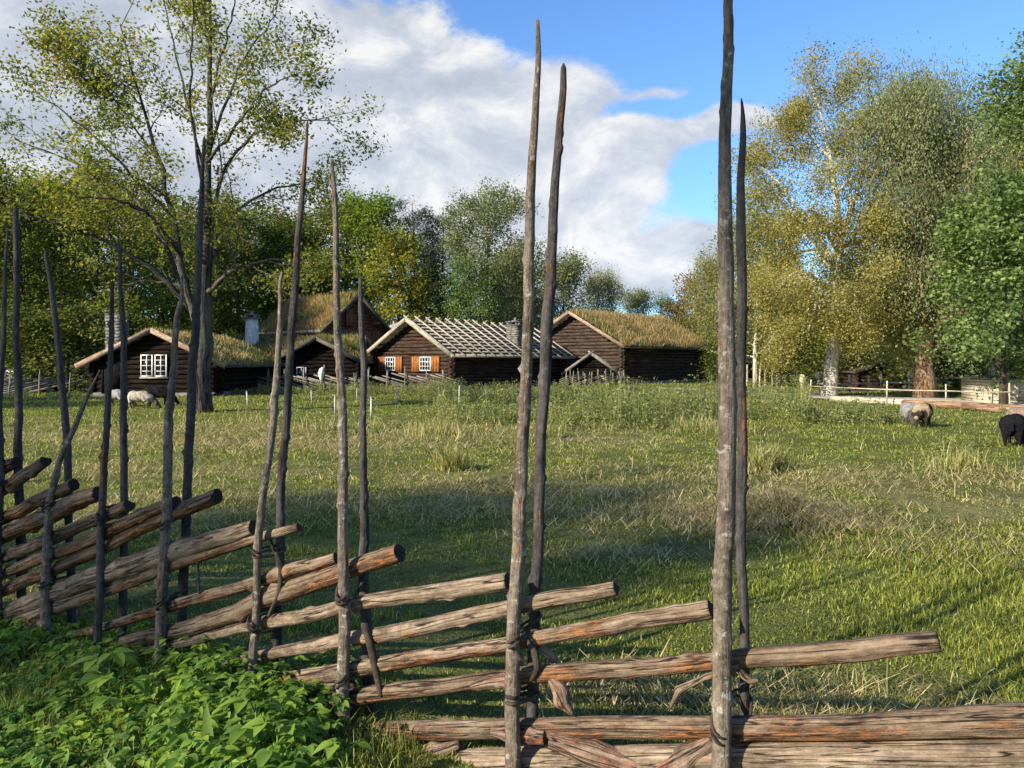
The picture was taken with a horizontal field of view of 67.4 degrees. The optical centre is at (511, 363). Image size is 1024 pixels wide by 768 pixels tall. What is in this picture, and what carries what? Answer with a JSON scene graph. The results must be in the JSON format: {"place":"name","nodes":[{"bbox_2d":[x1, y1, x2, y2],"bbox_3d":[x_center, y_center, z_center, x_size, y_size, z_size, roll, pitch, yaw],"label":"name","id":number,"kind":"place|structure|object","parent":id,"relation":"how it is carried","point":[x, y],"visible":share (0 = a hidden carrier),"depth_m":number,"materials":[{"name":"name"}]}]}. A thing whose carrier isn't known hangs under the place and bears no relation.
{"place":"outdoors","nodes":[
{"label":"outdoors","id":0,"kind":"place"},
{"bbox_2d":[0,0,1023,332],"label":"sky","id":1,"kind":"structure","parent":0,"point":[638,189],"materials":[{"name":"blue"}]},
{"bbox_2d":[0,318,1023,767],"bbox_3d":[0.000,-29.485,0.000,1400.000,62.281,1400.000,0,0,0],"label":"ground","id":2,"kind":"structure","parent":0,"point":[424,570],"depth_m":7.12,"materials":[{"name":"green plant"}]},
{"bbox_2d":[0,297,35,364],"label":"shrub","id":3,"kind":"object","parent":2,"relation":"on","point":[9,324],"visible":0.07,"depth_m":43.92,"materials":[{"name":"green plant"}]},
{"bbox_2d":[0,153,47,341],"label":"broadleaf tree","id":4,"kind":"object","parent":2,"relation":"on","point":[6,178],"visible":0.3,"depth_m":46.33,"materials":[{"name":"green plant"}]},
{"bbox_2d":[0,151,51,307],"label":"broadleaf tree","id":5,"kind":"object","parent":2,"relation":"on","point":[9,174],"visible":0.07,"depth_m":66.07,"materials":[{"name":"green plant"}]},
{"bbox_2d":[3,366,64,392],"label":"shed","id":6,"kind":"structure","parent":2,"relation":"on","point":[24,378],"depth_m":42.06,"materials":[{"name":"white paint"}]},
{"bbox_2d":[0,274,76,365],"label":"shrub","id":7,"kind":"object","parent":2,"relation":"on","point":[33,303],"visible":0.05,"depth_m":50.18,"materials":[{"name":"green plant"}]},
{"bbox_2d":[0,299,87,392],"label":"shrub","id":8,"kind":"object","parent":2,"relation":"on","point":[25,326],"visible":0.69,"depth_m":41.34,"materials":[{"name":"green plant"}]},
{"bbox_2d":[3,370,89,395],"bbox_3d":[-23.979,0.985,37.247,6.667,1.411,0.343,0,0,-25],"label":"split rail fence","id":9,"kind":"object","parent":2,"relation":"on","point":[25,385],"visible":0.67,"depth_m":37.51,"materials":[{"name":"grey wood"}]},
{"bbox_2d":[0,162,101,364],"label":"broadleaf tree","id":10,"kind":"object","parent":2,"relation":"on","point":[30,264],"visible":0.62,"depth_m":46.78,"materials":[{"name":"green plant"}]},
{"bbox_2d":[6,172,110,362],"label":"broadleaf tree","id":11,"kind":"object","parent":2,"relation":"on","point":[54,215],"visible":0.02,"depth_m":69.79,"materials":[{"name":"green plant"}]},
{"bbox_2d":[0,167,131,365],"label":"broadleaf tree","id":12,"kind":"object","parent":2,"relation":"on","point":[83,243],"visible":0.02,"depth_m":55.26,"materials":[{"name":"green plant"}]},
{"bbox_2d":[6,292,141,391],"bbox_3d":[-25.054,-1.053,43.825,7.229,6.100,5.493,0,0,-14],"label":"shrub","id":13,"kind":"object","parent":2,"relation":"on","point":[81,372],"visible":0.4,"depth_m":43.73,"materials":[{"name":"green plant"}]},
{"bbox_2d":[24,170,179,365],"bbox_3d":[-28.552,-5.600,52.708,10.024,14.405,9.396,0,0,44],"label":"broadleaf tree","id":14,"kind":"object","parent":2,"relation":"on","point":[97,282],"visible":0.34,"depth_m":51.66,"materials":[{"name":"green plant"}]},
{"bbox_2d":[66,647,154,692],"bbox_3d":[-1.877,1.442,3.572,0.365,0.262,0.319,0,0,36],"label":"elder plant","id":15,"kind":"object","parent":2,"relation":"on","point":[118,656],"visible":0.86,"depth_m":3.51,"materials":[{"name":"green plant"}]},
{"bbox_2d":[86,673,160,715],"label":"elder plant","id":16,"kind":"object","parent":2,"relation":"on","point":[113,701],"visible":0.9,"depth_m":3.32,"materials":[{"name":"green plant"}]},
{"bbox_2d":[111,389,136,405],"bbox_3d":[-14.484,1.250,28.432,1.229,0.638,0.482,0,0,5],"label":"sheep","id":17,"kind":"object","parent":2,"relation":"on","point":[115,394],"visible":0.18,"depth_m":28.27},
{"bbox_2d":[65,151,193,335],"bbox_3d":[-30.155,-7.430,60.086,10.323,17.850,10.614,0,0,-40],"label":"broadleaf tree","id":18,"kind":"object","parent":2,"relation":"on","point":[137,189],"visible":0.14,"depth_m":59.56,"materials":[{"name":"green plant"}]},
{"bbox_2d":[127,391,160,408],"bbox_3d":[-13.166,1.269,27.436,1.235,0.644,0.482,0,0,-5],"label":"sheep","id":19,"kind":"object","parent":2,"relation":"on","point":[141,396],"visible":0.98,"depth_m":27.28},
{"bbox_2d":[104,737,195,767],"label":"dock plant","id":20,"kind":"object","parent":2,"relation":"on","point":[108,764],"visible":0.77,"depth_m":2.83,"materials":[{"name":"green plant"}]},
{"bbox_2d":[143,386,179,404],"bbox_3d":[-13.527,1.206,29.545,1.441,0.734,0.553,0,0,-5],"label":"sheep","id":21,"kind":"object","parent":2,"relation":"on","point":[158,391],"visible":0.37,"depth_m":29.34},
{"bbox_2d":[104,208,223,334],"bbox_3d":[-26.677,-5.003,57.626,7.358,13.282,7.572,0,0,34],"label":"broadleaf tree","id":22,"kind":"object","parent":2,"relation":"on","point":[169,307],"visible":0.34,"depth_m":57.22,"materials":[{"name":"green plant"}]},
{"bbox_2d":[74,310,285,396],"bbox_3d":[-17.500,-0.467,42.073,7.536,4.465,9.808,0,0,2],"label":"log cabin","id":23,"kind":"object","parent":2,"relation":"on","point":[235,363],"visible":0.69,"depth_m":37.85,"materials":[{"name":"brown wood"}]},
{"bbox_2d":[101,360,119,392],"bbox_3d":[-19.667,0.635,37.829,1.100,1.630,0.090,0,0,2],"label":"door","id":24,"kind":"structure","parent":23,"relation":"in","point":[116,365],"depth_m":37.80,"materials":[{"name":"brown wood"}]},
{"bbox_2d":[141,355,152,376],"bbox_3d":[-17.947,0.080,37.758,0.600,1.080,0.080,0,0,2],"label":"window","id":25,"kind":"structure","parent":23,"relation":"in","point":[146,360],"depth_m":37.76,"materials":[{"name":"white paint"}]},
{"bbox_2d":[155,355,166,376],"bbox_3d":[-17.247,0.080,37.740,0.600,1.080,0.080,0,0,2],"label":"window","id":26,"kind":"structure","parent":23,"relation":"in","point":[160,360],"depth_m":37.74,"materials":[{"name":"white paint"}]},
{"bbox_2d":[0,598,362,767],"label":"undergrowth","id":27,"kind":"object","parent":2,"relation":"on","point":[198,685],"visible":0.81,"depth_m":3.26,"materials":[{"name":"green plant"}]},
{"bbox_2d":[0,0,391,412],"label":"ash tree","id":28,"kind":"object","parent":2,"relation":"on","point":[91,173],"visible":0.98,"depth_m":24.57,"materials":[{"name":"green plant"}]},
{"bbox_2d":[141,186,274,335],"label":"broadleaf tree","id":29,"kind":"object","parent":2,"relation":"on","point":[219,295],"visible":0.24,"depth_m":65.49,"materials":[{"name":"green plant"}]},
{"bbox_2d":[172,702,246,763],"bbox_3d":[-1.156,1.440,2.942,0.292,0.253,0.100,0,0,-6],"label":"dock plant","id":30,"kind":"object","parent":2,"relation":"on","point":[207,728],"visible":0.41,"depth_m":2.95,"materials":[{"name":"green plant"}]},
{"bbox_2d":[0,602,427,767],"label":"long grass","id":31,"kind":"structure","parent":2,"relation":"on","point":[374,741],"depth_m":3.28,"materials":[{"name":"green plant"}]},
{"bbox_2d":[190,248,242,336],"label":"spruce tree","id":32,"kind":"object","parent":2,"relation":"on","point":[225,295],"visible":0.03,"depth_m":83.41,"materials":[{"name":"green plant"}]},
{"bbox_2d":[188,195,288,333],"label":"broadleaf tree","id":33,"kind":"object","parent":2,"relation":"on","point":[242,313],"visible":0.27,"depth_m":68.74,"materials":[{"name":"green plant"}]},
{"bbox_2d":[215,695,300,748],"bbox_3d":[-1.010,1.435,3.002,0.288,0.306,0.332,0,0,-41],"label":"bramble plant","id":34,"kind":"object","parent":2,"relation":"on","point":[236,731],"visible":0.64,"depth_m":2.94,"materials":[{"name":"green plant"}]},
{"bbox_2d":[222,215,318,335],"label":"broadleaf tree","id":35,"kind":"object","parent":2,"relation":"on","point":[288,241],"visible":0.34,"depth_m":70.25,"materials":[{"name":"green plant"}]},
{"bbox_2d":[241,716,315,767],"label":"bramble plant","id":36,"kind":"object","parent":2,"relation":"on","point":[261,757],"visible":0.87,"depth_m":2.85,"materials":[{"name":"green plant"}]},
{"bbox_2d":[228,311,370,356],"bbox_3d":[-15.720,-1.035,56.635,10.850,5.630,6.945,0,0,0],"label":"turf roof cabin","id":37,"kind":"object","parent":2,"relation":"on","point":[266,344],"visible":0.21,"depth_m":55.36,"materials":[{"name":"green wood"}]},
{"bbox_2d":[283,200,324,296],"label":"spruce tree","id":38,"kind":"object","parent":2,"relation":"on","point":[304,236],"visible":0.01,"depth_m":77.61,"materials":[{"name":"green plant"}]},
{"bbox_2d":[251,205,362,321],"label":"broadleaf tree","id":39,"kind":"object","parent":2,"relation":"on","point":[309,236],"visible":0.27,"depth_m":72.63,"materials":[{"name":"green plant"}]},
{"bbox_2d":[256,368,376,391],"bbox_3d":[-11.918,0.932,43.251,8.540,1.539,0.352,0,0,-4],"label":"split rail fence","id":40,"kind":"object","parent":2,"relation":"on","point":[300,377],"visible":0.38,"depth_m":43.25,"materials":[{"name":"grey wood"}]},
{"bbox_2d":[273,333,373,388],"bbox_3d":[-12.198,-0.219,51.278,6.345,3.957,7.068,0,0,0],"label":"gable cabin","id":41,"kind":"object","parent":2,"relation":"on","point":[313,355],"visible":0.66,"depth_m":48.40,"materials":[{"name":"brown wood"}]},
{"bbox_2d":[297,367,305,377],"bbox_3d":[-13.252,0.525,48.340,0.600,0.650,0.080,0,0,0],"label":"window","id":42,"kind":"structure","parent":41,"relation":"in","point":[299,369],"depth_m":48.35,"materials":[{"name":"white paint"}]},
{"bbox_2d":[323,365,324,392],"bbox_3d":[-10.409,0.825,42.550,0.106,1.551,0.088,0,0,0],"label":"wooden post","id":43,"kind":"object","parent":2,"relation":"on","point":[324,379],"visible":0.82,"depth_m":42.52,"materials":[{"name":"grey wood"}]},
{"bbox_2d":[318,367,323,381],"bbox_3d":[-10.554,0.574,42.415,0.341,0.825,0.319,0,0,0],"label":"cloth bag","id":44,"kind":"object","parent":43,"relation":"hanging from","point":[321,373],"visible":0.88,"depth_m":42.33,"materials":[{"name":"white fabric"}]},
{"bbox_2d":[258,290,390,345],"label":"barn","id":45,"kind":"structure","parent":2,"relation":"on","point":[314,315],"depth_m":60.42,"materials":[{"name":"plant"}]},
{"bbox_2d":[334,395,335,418],"bbox_3d":[-5.052,1.243,21.938,0.044,0.741,0.067,0,2,10],"label":"fence post","id":46,"kind":"object","parent":2,"relation":"on","point":[335,406],"visible":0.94,"depth_m":21.92,"materials":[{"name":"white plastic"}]},
{"bbox_2d":[311,738,372,767],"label":"bramble plant","id":47,"kind":"object","parent":2,"relation":"on","point":[330,745],"visible":1,"depth_m":2.77,"materials":[{"name":"green plant"}]},
{"bbox_2d":[284,186,403,304],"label":"broadleaf tree","id":48,"kind":"object","parent":2,"relation":"on","point":[323,212],"visible":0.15,"depth_m":78.66,"materials":[{"name":"green plant"}]},
{"bbox_2d":[307,184,425,323],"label":"broadleaf tree","id":49,"kind":"object","parent":2,"relation":"on","point":[361,215],"visible":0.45,"depth_m":75.23,"materials":[{"name":"green plant"}]},
{"bbox_2d":[351,220,436,324],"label":"maple tree","id":50,"kind":"object","parent":2,"relation":"on","point":[394,258],"visible":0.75,"depth_m":69.76,"materials":[{"name":"green plant"}]},
{"bbox_2d":[367,367,464,390],"bbox_3d":[-5.639,0.906,43.999,5.862,1.560,0.348,0,0,0],"label":"split rail fence","id":51,"kind":"object","parent":2,"relation":"on","point":[386,380],"visible":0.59,"depth_m":43.97,"materials":[{"name":"grey wood"}]},
{"bbox_2d":[390,195,447,323],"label":"pine tree","id":52,"kind":"object","parent":2,"relation":"on","point":[418,216],"visible":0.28,"depth_m":83.09,"materials":[{"name":"green plant"}]},
{"bbox_2d":[410,243,448,321],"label":"spruce tree","id":53,"kind":"object","parent":2,"relation":"on","point":[431,256],"visible":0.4,"depth_m":75.80,"materials":[{"name":"green plant"}]},
{"bbox_2d":[406,204,470,321],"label":"pine tree","id":54,"kind":"object","parent":2,"relation":"on","point":[435,223],"visible":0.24,"depth_m":85.19,"materials":[{"name":"green plant"}]},
{"bbox_2d":[419,249,502,323],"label":"broadleaf tree","id":55,"kind":"object","parent":2,"relation":"on","point":[457,265],"visible":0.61,"depth_m":69.01,"materials":[{"name":"green plant"}]},
{"bbox_2d":[366,315,575,388],"bbox_3d":[-2.597,-0.822,55.314,8.093,5.177,15.000,0,0,35],"label":"log cabin","id":56,"kind":"object","parent":2,"relation":"on","point":[474,353],"visible":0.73,"depth_m":50.69,"materials":[{"name":"brown wood"}]},
{"bbox_2d":[385,357,394,370],"bbox_3d":[-8.043,-0.010,50.815,0.900,0.900,0.080,0,0,35],"label":"window","id":57,"kind":"structure","parent":56,"relation":"in","point":[389,361],"depth_m":50.80,"materials":[{"name":"white paint"}]},
{"bbox_2d":[419,357,430,370],"bbox_3d":[-5.543,-0.010,49.070,0.950,0.900,0.080,0,0,35],"label":"window","id":58,"kind":"structure","parent":56,"relation":"in","point":[424,362],"depth_m":49.06,"materials":[{"name":"white paint"}]},
{"bbox_2d":[432,174,543,325],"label":"willow tree","id":59,"kind":"object","parent":2,"relation":"on","point":[489,204],"visible":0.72,"depth_m":73.03,"materials":[{"name":"green plant"}]},
{"bbox_2d":[3,371,1017,457],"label":"weeds","id":60,"kind":"object","parent":2,"relation":"on","point":[639,409],"visible":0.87,"depth_m":21.72,"materials":[{"name":"green plant"}]},
{"bbox_2d":[0,0,1023,767],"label":"pole fence","id":61,"kind":"object","parent":2,"relation":"on","point":[956,736],"visible":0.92,"depth_m":3.11,"materials":[{"name":"brown wood"}]},
{"bbox_2d":[1,248,1023,364],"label":"woods","id":62,"kind":"object","parent":2,"relation":"on","point":[680,324],"depth_m":102.03,"materials":[{"name":"green plant"}]},
{"bbox_2d":[481,230,566,330],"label":"bushy tree","id":63,"kind":"object","parent":2,"relation":"on","point":[536,296],"visible":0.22,"depth_m":82.89,"materials":[{"name":"green plant"}]},
{"bbox_2d":[534,246,615,320],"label":"bushy tree","id":64,"kind":"object","parent":2,"relation":"on","point":[568,278],"visible":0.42,"depth_m":96.63,"materials":[{"name":"green plant"}]},
{"bbox_2d":[561,350,620,384],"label":"storehouse","id":65,"kind":"structure","parent":2,"relation":"on","point":[591,362],"depth_m":56.67,"materials":[{"name":"brown wood"}]},
{"bbox_2d":[559,368,627,386],"bbox_3d":[5.815,1.009,54.476,5.135,1.420,0.353,0,0,-13],"label":"split rail fence","id":66,"kind":"object","parent":2,"relation":"on","point":[589,379],"visible":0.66,"depth_m":54.37,"materials":[{"name":"grey wood"}]},
{"bbox_2d":[173,400,1016,482],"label":"tall grass","id":67,"kind":"structure","parent":2,"relation":"on","point":[449,461],"depth_m":12.06,"materials":[{"name":"green plant"}]},
{"bbox_2d":[580,262,626,312],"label":"birch tree","id":68,"kind":"object","parent":2,"relation":"on","point":[595,283],"visible":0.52,"depth_m":103.23,"materials":[{"name":"green plant"}]},
{"bbox_2d":[537,307,713,383],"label":"log house","id":69,"kind":"structure","parent":2,"relation":"on","point":[635,346],"depth_m":63.30,"materials":[{"name":"brown wood"}]},
{"bbox_2d":[614,280,663,315],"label":"bushy tree","id":70,"kind":"object","parent":2,"relation":"on","point":[633,302],"visible":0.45,"depth_m":110.90,"materials":[{"name":"green plant"}]},
{"bbox_2d":[650,287,688,319],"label":"bushy tree","id":71,"kind":"object","parent":2,"relation":"on","point":[665,300],"visible":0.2,"depth_m":115.23,"materials":[{"name":"green plant"}]},
{"bbox_2d":[657,270,713,335],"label":"broadleaf tree","id":72,"kind":"object","parent":2,"relation":"on","point":[684,302],"visible":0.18,"depth_m":91.89,"materials":[{"name":"green plant"}]},
{"bbox_2d":[675,242,736,376],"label":"birch tree","id":73,"kind":"object","parent":2,"relation":"on","point":[704,320],"visible":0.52,"depth_m":73.54,"materials":[{"name":"green plant"}]},
{"bbox_2d":[694,334,751,383],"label":"shrub","id":74,"kind":"object","parent":2,"relation":"on","point":[707,369],"visible":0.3,"depth_m":55.91,"materials":[{"name":"green plant"}]},
{"bbox_2d":[695,282,753,361],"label":"broadleaf tree","id":75,"kind":"object","parent":2,"relation":"on","point":[713,314],"visible":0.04,"depth_m":84.30,"materials":[{"name":"green plant"}]},
{"bbox_2d":[711,351,761,379],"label":"lean to","id":76,"kind":"object","parent":2,"relation":"on","point":[749,374],"visible":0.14,"depth_m":72.99,"materials":[{"name":"brown wood"}]},
{"bbox_2d":[699,187,814,387],"bbox_3d":[16.450,-4.974,52.202,7.780,13.923,6.766,0,0,-5],"label":"birch tree","id":77,"kind":"object","parent":2,"relation":"on","point":[751,331],"visible":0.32,"depth_m":51.38,"materials":[{"name":"green plant"}]},
{"bbox_2d":[746,363,777,387],"bbox_3d":[15.810,0.810,51.078,4.928,1.822,0.128,0,0,-25],"label":"post fence","id":78,"kind":"object","parent":2,"relation":"on","point":[759,376],"visible":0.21,"depth_m":51.39,"materials":[{"name":"brown wood"}]},
{"bbox_2d":[746,331,796,386],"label":"shrub","id":79,"kind":"object","parent":2,"relation":"on","point":[768,377],"visible":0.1,"depth_m":53.85,"materials":[{"name":"green plant"}]},
{"bbox_2d":[747,237,813,384],"bbox_3d":[20.750,-4.133,59.988,5.920,12.183,6.808,0,0,10],"label":"birch tree","id":80,"kind":"object","parent":2,"relation":"on","point":[782,302],"visible":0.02,"depth_m":59.57,"materials":[{"name":"green plant"}]},
{"bbox_2d":[784,293,811,382],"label":"broadleaf tree","id":81,"kind":"object","parent":2,"relation":"on","point":[787,376],"visible":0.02,"depth_m":65.87,"materials":[{"name":"green plant"}]},
{"bbox_2d":[768,317,844,387],"bbox_3d":[19.783,-0.738,51.914,4.915,5.458,6.468,0,0,39],"label":"shrub","id":82,"kind":"object","parent":2,"relation":"on","point":[811,368],"visible":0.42,"depth_m":51.34,"materials":[{"name":"green plant"}]},
{"bbox_2d":[711,27,972,395],"bbox_3d":[15.826,-7.484,37.151,12.880,18.621,11.330,0,0,0],"label":"birch tree","id":83,"kind":"object","parent":2,"relation":"on","point":[783,285],"visible":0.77,"depth_m":35.71,"materials":[{"name":"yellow plant"}]},
{"bbox_2d":[809,316,879,388],"bbox_3d":[21.104,-0.604,47.819,4.683,5.137,3.558,0,0,4],"label":"shrub","id":84,"kind":"object","parent":2,"relation":"on","point":[846,367],"visible":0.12,"depth_m":47.81,"materials":[{"name":"green plant"}]},
{"bbox_2d":[808,254,887,369],"bbox_3d":[25.875,-3.674,58.316,7.464,10.605,6.454,0,0,28],"label":"broadleaf tree","id":85,"kind":"object","parent":2,"relation":"on","point":[848,325],"visible":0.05,"depth_m":57.86,"materials":[{"name":"green plant"}]},
{"bbox_2d":[819,373,912,394],"bbox_3d":[19.040,1.090,40.637,6.284,1.230,1.841,0,0,-21],"label":"post and rail fence","id":86,"kind":"object","parent":2,"relation":"on","point":[868,383],"visible":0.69,"depth_m":39.95,"materials":[{"name":"brown wood"}]},
{"bbox_2d":[838,362,906,390],"bbox_3d":[21.954,0.738,47.382,3.173,1.724,3.655,0,0,4],"label":"log hut","id":87,"kind":"object","parent":2,"relation":"on","point":[857,377],"visible":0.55,"depth_m":45.85,"materials":[{"name":"brown wood"}]},
{"bbox_2d":[830,396,953,404],"bbox_3d":[14.780,1.476,30.299,0.325,0.308,5.782,0,0,-21],"label":"edge log","id":88,"kind":"object","parent":2,"relation":"on","point":[892,401],"visible":0.48,"depth_m":30.85,"materials":[{"name":"brown wood"}]},
{"bbox_2d":[851,228,941,385],"bbox_3d":[28.134,-4.743,55.968,7.813,12.838,9.035,0,0,-9],"label":"broadleaf tree","id":89,"kind":"object","parent":2,"relation":"on","point":[883,345],"visible":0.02,"depth_m":56.13,"materials":[{"name":"green plant"}]},
{"bbox_2d":[900,402,914,424],"bbox_3d":[10.437,1.295,20.130,0.428,0.571,1.096,0,0,20],"label":"sheep","id":90,"kind":"object","parent":2,"relation":"on","point":[905,409],"visible":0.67,"depth_m":19.99},
{"bbox_2d":[809,380,1010,404],"bbox_3d":[14.771,1.175,30.155,1.442,1.056,8.325,0,0,-31],"label":"post and rail fence","id":91,"kind":"object","parent":2,"relation":"on","point":[945,390],"visible":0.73,"depth_m":28.33,"materials":[{"name":"brown wood"}]},
{"bbox_2d":[797,31,1023,397],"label":"weeping birch tree","id":92,"kind":"object","parent":2,"relation":"on","point":[918,168],"visible":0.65,"depth_m":34.47,"materials":[{"name":"green plant"}]},
{"bbox_2d":[854,307,971,390],"bbox_3d":[23.508,-1.052,44.434,5.916,6.100,7.785,0,0,-21],"label":"shrub","id":93,"kind":"object","parent":2,"relation":"on","point":[889,371],"visible":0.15,"depth_m":44.52,"materials":[{"name":"green plant"}]},
{"bbox_2d":[911,402,933,427],"bbox_3d":[10.443,1.278,19.518,0.470,0.616,1.196,0,0,34],"label":"sheep","id":94,"kind":"object","parent":2,"relation":"on","point":[924,412],"visible":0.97,"depth_m":19.16},
{"bbox_2d":[879,59,1023,376],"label":"birch tree","id":95,"kind":"object","parent":2,"relation":"on","point":[1020,166],"visible":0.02,"depth_m":42.31,"materials":[{"name":"green plant"}]},
{"bbox_2d":[891,155,1023,403],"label":"maple tree","id":96,"kind":"object","parent":2,"relation":"on","point":[989,223],"visible":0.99,"depth_m":29.34,"materials":[{"name":"green plant"}]},
{"bbox_2d":[909,328,1015,393],"bbox_3d":[23.341,-0.201,40.237,5.326,4.174,4.048,0,0,12],"label":"shrub","id":97,"kind":"object","parent":2,"relation":"on","point":[957,382],"visible":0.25,"depth_m":39.76,"materials":[{"name":"green plant"}]},
{"bbox_2d":[901,399,1023,412],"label":"dirt path","id":98,"kind":"structure","parent":2,"relation":"on","point":[991,407],"depth_m":26.57,"materials":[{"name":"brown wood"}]},
{"bbox_2d":[935,335,1010,387],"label":"broadleaf tree","id":99,"kind":"object","parent":2,"relation":"on","point":[957,370],"visible":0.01,"depth_m":49.85,"materials":[{"name":"green plant"}]},
{"bbox_2d":[954,27,1023,160],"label":"oak tree","id":100,"kind":"object","parent":2,"relation":"on","point":[1015,106],"visible":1,"depth_m":26.70,"materials":[{"name":"green plant"}]},
{"bbox_2d":[998,413,1023,446],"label":"sheep","id":101,"kind":"object","parent":2,"relation":"on","point":[1010,425],"visible":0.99,"depth_m":14.78},
{"bbox_2d":[1006,407,1023,437],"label":"sheep","id":102,"kind":"object","parent":2,"relation":"on","point":[1016,410],"visible":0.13,"depth_m":16.18},
{"bbox_2d":[659,387,1023,411],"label":"gravel path","id":103,"kind":"structure","parent":0,"point":[828,397],"depth_m":35.10,"materials":[{"name":"beige gravel"}]},
{"bbox_2d":[815,373,821,394],"bbox_3d":[15.480,1.015,38.800,0.300,1.170,0.120,0,0,0],"label":"sign post","id":104,"kind":"object","parent":103,"relation":"on","point":[818,375],"visible":0.88,"depth_m":38.74,"materials":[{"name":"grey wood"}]},
{"bbox_2d":[949,374,1023,402],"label":"board shed","id":105,"kind":"structure","parent":103,"relation":"on","point":[974,383],"depth_m":31.35,"materials":[{"name":"beige wood"}]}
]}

